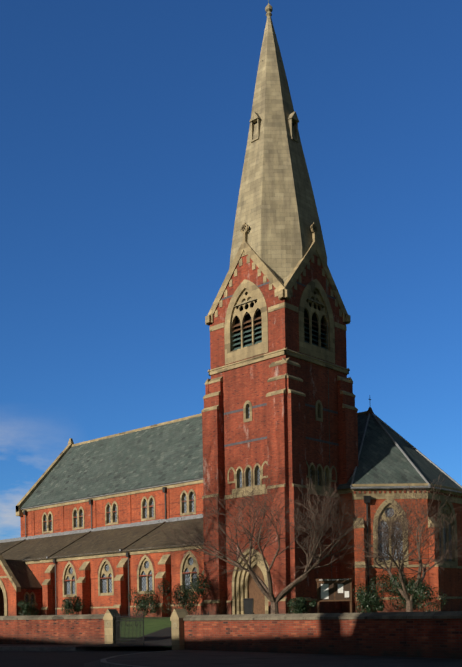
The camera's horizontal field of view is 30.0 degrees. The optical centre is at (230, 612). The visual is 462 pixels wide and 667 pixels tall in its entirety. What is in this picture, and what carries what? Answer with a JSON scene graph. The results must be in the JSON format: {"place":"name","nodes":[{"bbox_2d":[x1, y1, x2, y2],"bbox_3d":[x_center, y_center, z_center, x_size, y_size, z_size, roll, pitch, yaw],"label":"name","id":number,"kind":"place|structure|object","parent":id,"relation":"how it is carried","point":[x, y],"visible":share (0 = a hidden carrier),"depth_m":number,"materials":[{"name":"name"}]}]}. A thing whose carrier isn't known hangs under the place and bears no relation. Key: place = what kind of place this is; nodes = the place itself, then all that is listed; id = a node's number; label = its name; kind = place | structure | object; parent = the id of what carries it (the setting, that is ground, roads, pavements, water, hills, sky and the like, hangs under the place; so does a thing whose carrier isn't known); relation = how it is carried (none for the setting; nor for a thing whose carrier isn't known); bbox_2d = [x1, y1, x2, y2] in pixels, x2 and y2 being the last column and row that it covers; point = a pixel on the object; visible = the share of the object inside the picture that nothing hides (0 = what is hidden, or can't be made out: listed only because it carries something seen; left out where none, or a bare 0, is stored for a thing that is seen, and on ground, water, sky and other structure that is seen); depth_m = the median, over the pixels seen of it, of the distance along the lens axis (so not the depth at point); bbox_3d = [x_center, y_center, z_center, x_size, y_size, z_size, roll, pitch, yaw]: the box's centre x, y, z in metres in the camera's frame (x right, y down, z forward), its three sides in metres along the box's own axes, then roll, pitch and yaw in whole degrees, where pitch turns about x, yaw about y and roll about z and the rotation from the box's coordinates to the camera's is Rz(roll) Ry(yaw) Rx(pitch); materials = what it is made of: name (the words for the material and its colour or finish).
{"place":"outdoors","nodes":[
{"label":"outdoors","id":0,"kind":"place"},
{"bbox_2d":[0,554,42,615],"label":"church porch","id":1,"kind":"object","parent":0,"point":[19,581],"visible":0.88,"depth_m":72.14,"materials":[{"name":"red brick"}]},
{"bbox_2d":[0,644,85,646],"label":"curb","id":2,"kind":"structure","parent":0,"point":[20,645],"depth_m":37.83,"materials":[{"name":"concrete"}]},
{"bbox_2d":[0,646,171,666],"bbox_3d":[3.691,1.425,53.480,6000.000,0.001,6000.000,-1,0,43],"label":"road","id":3,"kind":"structure","parent":0,"point":[43,659],"depth_m":31.21,"materials":[{"name":"grey asphalt"}]},
{"bbox_2d":[0,646,121,651],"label":"sidewalk","id":4,"kind":"structure","parent":3,"relation":"on","point":[38,649],"depth_m":36.14,"materials":[{"name":"grey concrete"}]},
{"bbox_2d":[84,650,172,666],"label":"kerb","id":5,"kind":"structure","parent":3,"relation":"on","point":[101,663],"depth_m":24.81,"materials":[{"name":"concrete"}]},
{"bbox_2d":[76,617,171,646],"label":"churchyard path","id":6,"kind":"structure","parent":0,"point":[162,637],"depth_m":38.13,"materials":[{"name":"concrete"}]},
{"bbox_2d":[115,611,208,644],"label":"iron gate","id":7,"kind":"structure","parent":6,"relation":"on","point":[129,626],"depth_m":35.83,"materials":[{"name":"metal"}]},
{"bbox_2d":[121,617,171,646],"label":"churchyard lawn","id":8,"kind":"structure","parent":0,"point":[151,625],"depth_m":46.03,"materials":[{"name":"green plant"}]},
{"bbox_2d":[17,600,38,615],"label":"bush","id":9,"kind":"object","parent":8,"relation":"on","point":[27,608],"visible":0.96,"depth_m":70.47,"materials":[{"name":"green plant"}]},
{"bbox_2d":[61,595,84,614],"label":"bush","id":10,"kind":"object","parent":8,"relation":"on","point":[69,605],"visible":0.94,"depth_m":67.71,"materials":[{"name":"green plant"}]},
{"bbox_2d":[0,413,204,617],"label":"church nave","id":11,"kind":"structure","parent":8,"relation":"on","point":[86,511],"depth_m":71.41,"materials":[{"name":"red brick"}]},
{"bbox_2d":[127,587,157,616],"bbox_3d":[-6.118,-0.711,61.496,2.464,2.164,1.774,-1,0,43],"label":"bush","id":12,"kind":"object","parent":8,"relation":"on","point":[143,605],"visible":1,"depth_m":61.41,"materials":[{"name":"green plant"}]},
{"bbox_2d":[157,572,211,615],"bbox_3d":[-2.855,-1.170,56.710,3.532,2.966,3.162,-1,0,43],"label":"bush","id":13,"kind":"object","parent":8,"relation":"on","point":[183,599],"visible":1,"depth_m":56.37,"materials":[{"name":"green plant"}]},
{"bbox_2d":[153,466,381,613],"bbox_3d":[1.712,-3.461,46.845,11.566,7.876,9.517,-1,0,43],"label":"bare tree","id":14,"kind":"object","parent":8,"relation":"on","point":[267,592],"visible":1,"depth_m":45.87,"materials":[{"name":"brown plant"}]},
{"bbox_2d":[287,597,316,613],"bbox_3d":[3.497,-0.300,45.957,1.589,1.076,1.813,-1,0,-31],"label":"bush","id":15,"kind":"object","parent":8,"relation":"on","point":[299,604],"visible":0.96,"depth_m":45.56,"materials":[{"name":"green plant"}]},
{"bbox_2d":[316,578,351,612],"bbox_3d":[5.690,-0.707,47.456,1.980,2.310,0.193,-1,0,-1],"label":"notice board","id":16,"kind":"object","parent":8,"relation":"on","point":[334,589],"visible":0.85,"depth_m":47.39,"materials":[{"name":"brown wood"}]},
{"bbox_2d":[353,584,384,612],"bbox_3d":[7.276,-0.728,45.834,1.818,1.717,1.810,-1,0,43],"label":"shrub","id":17,"kind":"object","parent":8,"relation":"on","point":[368,599],"visible":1,"depth_m":45.58,"materials":[{"name":"green plant"}]},
{"bbox_2d":[344,475,461,611],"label":"bare tree","id":18,"kind":"object","parent":8,"relation":"on","point":[400,568],"visible":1,"depth_m":46.43,"materials":[{"name":"brown plant"}]},
{"bbox_2d":[368,568,448,611],"bbox_3d":[9.663,-1.248,47.420,4.832,2.680,2.867,-1,0,43],"label":"bush","id":19,"kind":"object","parent":8,"relation":"on","point":[410,584],"visible":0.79,"depth_m":46.92,"materials":[{"name":"green plant"}]},
{"bbox_2d":[0,0,461,539],"label":"sky","id":20,"kind":"structure","parent":0,"point":[124,124],"materials":[{"name":"blue"}]},
{"bbox_2d":[243,598,253,613],"bbox_3d":[1.083,-0.306,52.367,0.620,1.065,0.806,-1,0,6],"label":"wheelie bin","id":21,"kind":"object","parent":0,"point":[248,605],"visible":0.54,"depth_m":52.03,"materials":[{"name":"plastic"}]},
{"bbox_2d":[201,0,357,614],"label":"church tower","id":22,"kind":"structure","parent":0,"point":[279,395],"depth_m":55.95,"materials":[{"name":"red brick"}]},
{"bbox_2d":[106,650,461,666],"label":"pavement","id":23,"kind":"structure","parent":0,"point":[192,658],"depth_m":24.16,"materials":[{"name":"stone"}]},
{"bbox_2d":[0,609,461,658],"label":"boundary wall","id":24,"kind":"structure","parent":23,"relation":"on","point":[436,634],"depth_m":28.44,"materials":[{"name":"brick"}]},
{"bbox_2d":[337,399,461,612],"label":"church apse","id":25,"kind":"structure","parent":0,"point":[390,460],"depth_m":57.09,"materials":[{"name":"red brick"}]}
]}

